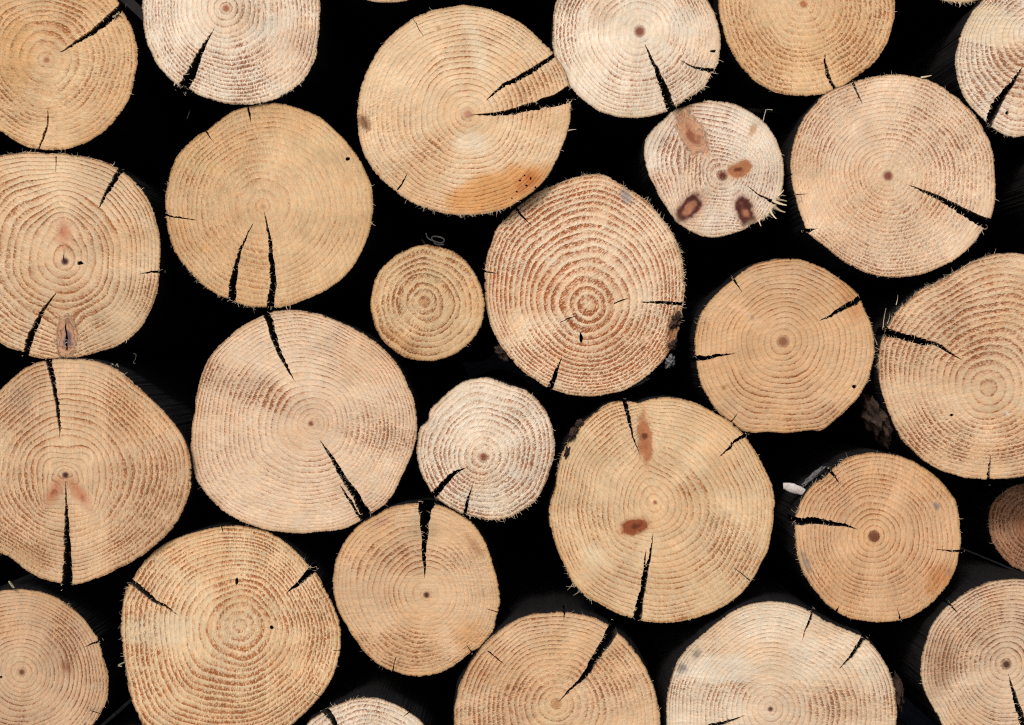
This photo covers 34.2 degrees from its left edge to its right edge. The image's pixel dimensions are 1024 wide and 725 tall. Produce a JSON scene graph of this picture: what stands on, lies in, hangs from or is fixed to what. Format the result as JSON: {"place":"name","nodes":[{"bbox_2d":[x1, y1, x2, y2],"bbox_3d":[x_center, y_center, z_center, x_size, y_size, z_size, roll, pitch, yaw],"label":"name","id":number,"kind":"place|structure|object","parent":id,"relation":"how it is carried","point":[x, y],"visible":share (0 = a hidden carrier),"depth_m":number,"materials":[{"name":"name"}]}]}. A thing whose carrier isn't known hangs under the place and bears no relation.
{"place":"outdoors","nodes":[
{"label":"outdoors","id":0,"kind":"place"},
{"bbox_2d":[101,0,1023,724],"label":"ground","id":1,"kind":"structure","parent":0,"point":[911,714],"depth_m":3.15,"materials":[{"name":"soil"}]},
{"bbox_2d":[105,701,141,724],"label":"log","id":2,"kind":"object","parent":1,"relation":"on","point":[128,714],"visible":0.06,"depth_m":2.13,"materials":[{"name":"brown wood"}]},
{"bbox_2d":[0,551,153,724],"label":"log","id":3,"kind":"object","parent":2,"relation":"on","point":[61,656],"visible":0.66,"depth_m":2.03,"materials":[{"name":"wood"},{"name":"bark"}]},
{"bbox_2d":[0,553,30,585],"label":"log","id":4,"kind":"object","parent":3,"relation":"on","point":[11,569],"visible":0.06,"depth_m":2.22,"materials":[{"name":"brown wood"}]},
{"bbox_2d":[0,355,223,590],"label":"log","id":5,"kind":"object","parent":3,"relation":"on","point":[97,478],"visible":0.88,"depth_m":2.00,"materials":[{"name":"brown wood"}]},
{"bbox_2d":[0,343,44,389],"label":"log","id":6,"kind":"object","parent":5,"relation":"on","point":[13,363],"visible":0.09,"depth_m":2.24,"materials":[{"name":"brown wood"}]},
{"bbox_2d":[0,148,269,359],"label":"log","id":7,"kind":"object","parent":5,"relation":"on","point":[92,265],"visible":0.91,"depth_m":2.01,"materials":[{"name":"brown wood"}]},
{"bbox_2d":[0,132,34,155],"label":"log","id":8,"kind":"object","parent":7,"relation":"on","point":[8,145],"visible":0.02,"depth_m":2.18,"materials":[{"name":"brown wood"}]},
{"bbox_2d":[0,0,217,190],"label":"log","id":9,"kind":"object","parent":7,"relation":"on","point":[87,78],"visible":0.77,"depth_m":2.02,"materials":[{"name":"brown wood"}]},
{"bbox_2d":[306,640,452,724],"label":"log","id":10,"kind":"object","parent":1,"relation":"on","point":[363,688],"visible":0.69,"depth_m":2.08,"materials":[{"name":"brown wood"}]},
{"bbox_2d":[118,511,360,724],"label":"log","id":11,"kind":"object","parent":10,"relation":"on","point":[226,619],"visible":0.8,"depth_m":2.01,"materials":[{"name":"brown wood"}]},
{"bbox_2d":[191,309,468,533],"bbox_3d":[-0.251,0.071,3.308,0.276,0.273,2.612,0,0,0],"label":"log","id":12,"kind":"object","parent":11,"relation":"on","point":[304,421],"visible":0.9,"depth_m":2.01,"materials":[{"name":"brown wood"}]},
{"bbox_2d":[165,102,424,326],"bbox_3d":[-0.293,-0.187,3.313,0.256,0.256,2.613,0,0,0],"label":"log","id":13,"kind":"object","parent":12,"relation":"on","point":[271,207],"visible":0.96,"depth_m":2.01,"materials":[{"name":"brown wood"}]},
{"bbox_2d":[142,0,421,239],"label":"log","id":14,"kind":"object","parent":13,"relation":"on","point":[218,60],"visible":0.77,"depth_m":2.01,"materials":[{"name":"brown wood"}]},
{"bbox_2d":[135,0,142,6],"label":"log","id":15,"kind":"object","parent":14,"relation":"on","point":[139,2],"visible":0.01,"depth_m":2.36,"materials":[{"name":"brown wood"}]},
{"bbox_2d":[370,244,498,361],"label":"log","id":16,"kind":"object","parent":12,"relation":"on","point":[428,302],"visible":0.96,"depth_m":2.02,"materials":[{"name":"wood"},{"name":"bark"}]},
{"bbox_2d":[426,233,444,244],"bbox_3d":[-0.093,-0.150,2.030,0.024,0.015,0.011,0,0,0],"label":"wood shaving","id":17,"kind":"object","parent":16,"relation":"on","point":[434,241],"visible":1,"depth_m":2.03,"materials":[{"name":"grey wood"}]},
{"bbox_2d":[453,493,660,724],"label":"log","id":18,"kind":"object","parent":1,"relation":"on","point":[551,650],"visible":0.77,"depth_m":2.00,"materials":[{"name":"brown wood"}]},
{"bbox_2d":[332,468,504,676],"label":"log","id":19,"kind":"object","parent":18,"relation":"on","point":[417,582],"visible":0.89,"depth_m":2.01,"materials":[{"name":"brown wood"}]},
{"bbox_2d":[416,368,555,521],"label":"log","id":20,"kind":"object","parent":19,"relation":"on","point":[486,447],"visible":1,"depth_m":2.01,"materials":[{"name":"brown wood"}]},
{"bbox_2d":[625,558,904,724],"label":"log","id":21,"kind":"object","parent":1,"relation":"on","point":[771,644],"visible":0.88,"depth_m":2.00,"materials":[{"name":"brown wood"}]},
{"bbox_2d":[537,387,774,622],"bbox_3d":[0.180,0.178,3.306,0.274,0.274,2.610,0,0,0],"label":"log","id":22,"kind":"object","parent":21,"relation":"on","point":[659,507],"visible":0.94,"depth_m":2.01,"materials":[{"name":"brown wood"}]},
{"bbox_2d":[483,171,686,396],"bbox_3d":[0.088,-0.095,3.320,0.250,0.275,2.609,0,0,0],"label":"log","id":23,"kind":"object","parent":22,"relation":"on","point":[584,284],"visible":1,"depth_m":2.02,"materials":[{"name":"brown wood"}]},
{"bbox_2d":[357,5,575,291],"bbox_3d":[-0.056,-0.303,3.311,0.266,0.262,2.615,0,0,0],"label":"log","id":24,"kind":"object","parent":23,"relation":"on","point":[464,116],"visible":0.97,"depth_m":2.01,"materials":[{"name":"brown wood"}]},
{"bbox_2d":[337,0,473,65],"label":"log","id":25,"kind":"object","parent":24,"relation":"on","point":[374,25],"visible":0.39,"depth_m":2.13,"materials":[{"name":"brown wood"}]},
{"bbox_2d":[619,99,786,264],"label":"log","id":26,"kind":"object","parent":23,"relation":"on","point":[706,176],"visible":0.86,"depth_m":2.02,"materials":[{"name":"brown wood"}]},
{"bbox_2d":[549,0,722,183],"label":"log","id":27,"kind":"object","parent":26,"relation":"on","point":[636,71],"visible":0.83,"depth_m":2.02,"materials":[{"name":"brown wood"}]},
{"bbox_2d":[633,258,875,433],"bbox_3d":[0.330,-0.020,3.312,0.225,0.214,2.608,0,0,0],"label":"log","id":28,"kind":"object","parent":22,"relation":"on","point":[780,345],"visible":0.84,"depth_m":2.01,"materials":[{"name":"brown wood"}]},
{"bbox_2d":[741,431,964,622],"bbox_3d":[0.442,0.210,3.310,0.211,0.210,2.615,0,0,0],"label":"log","id":29,"kind":"object","parent":21,"relation":"on","point":[862,533],"visible":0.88,"depth_m":2.01,"materials":[{"name":"brown wood"}]},
{"bbox_2d":[783,483,805,494],"bbox_3d":[0.344,0.153,2.018,0.031,0.016,0.008,0,0,0],"label":"wood chip","id":30,"kind":"object","parent":29,"relation":"attached to","point":[792,488],"visible":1,"depth_m":2.02,"materials":[{"name":"white wood"}]},
{"bbox_2d":[803,249,1023,479],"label":"log","id":31,"kind":"object","parent":29,"relation":"on","point":[943,390],"visible":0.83,"depth_m":2.01,"materials":[{"name":"brown wood"}]},
{"bbox_2d":[683,71,995,290],"bbox_3d":[0.458,-0.225,3.300,0.252,0.251,2.610,0,0,0],"label":"log","id":32,"kind":"object","parent":31,"relation":"on","point":[887,178],"visible":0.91,"depth_m":2.00,"materials":[{"name":"brown wood"}]},
{"bbox_2d":[744,108,803,112],"bbox_3d":[0.351,-0.323,2.130,0.115,0.007,0.006,0,0,0],"label":"stick","id":33,"kind":"object","parent":32,"relation":"on","point":[755,110],"visible":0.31,"depth_m":2.13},
{"bbox_2d":[694,0,896,135],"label":"log","id":34,"kind":"object","parent":32,"relation":"on","point":[786,55],"visible":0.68,"depth_m":2.01,"materials":[{"name":"brown wood"}]},
{"bbox_2d":[952,152,1023,262],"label":"log","id":35,"kind":"object","parent":31,"relation":"on","point":[1003,232],"visible":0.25,"depth_m":2.12,"materials":[{"name":"brown wood"}]},
{"bbox_2d":[883,0,1023,158],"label":"log","id":36,"kind":"object","parent":35,"relation":"on","point":[971,58],"visible":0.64,"depth_m":2.00,"materials":[{"name":"brown wood"}]},
{"bbox_2d":[856,0,977,79],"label":"log","id":37,"kind":"object","parent":36,"relation":"on","point":[916,24],"visible":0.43,"depth_m":2.18,"materials":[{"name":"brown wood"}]},
{"bbox_2d":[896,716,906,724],"bbox_3d":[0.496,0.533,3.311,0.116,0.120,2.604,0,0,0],"label":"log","id":38,"kind":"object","parent":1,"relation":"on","point":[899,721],"visible":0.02,"depth_m":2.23,"materials":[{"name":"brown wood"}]},
{"bbox_2d":[770,548,1023,724],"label":"log","id":39,"kind":"object","parent":38,"relation":"on","point":[952,653],"visible":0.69,"depth_m":2.01,"materials":[{"name":"brown wood"}]},
{"bbox_2d":[928,469,1023,571],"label":"log","id":40,"kind":"object","parent":39,"relation":"on","point":[991,515],"visible":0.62,"depth_m":2.12,"materials":[{"name":"brown wood"}]}
]}

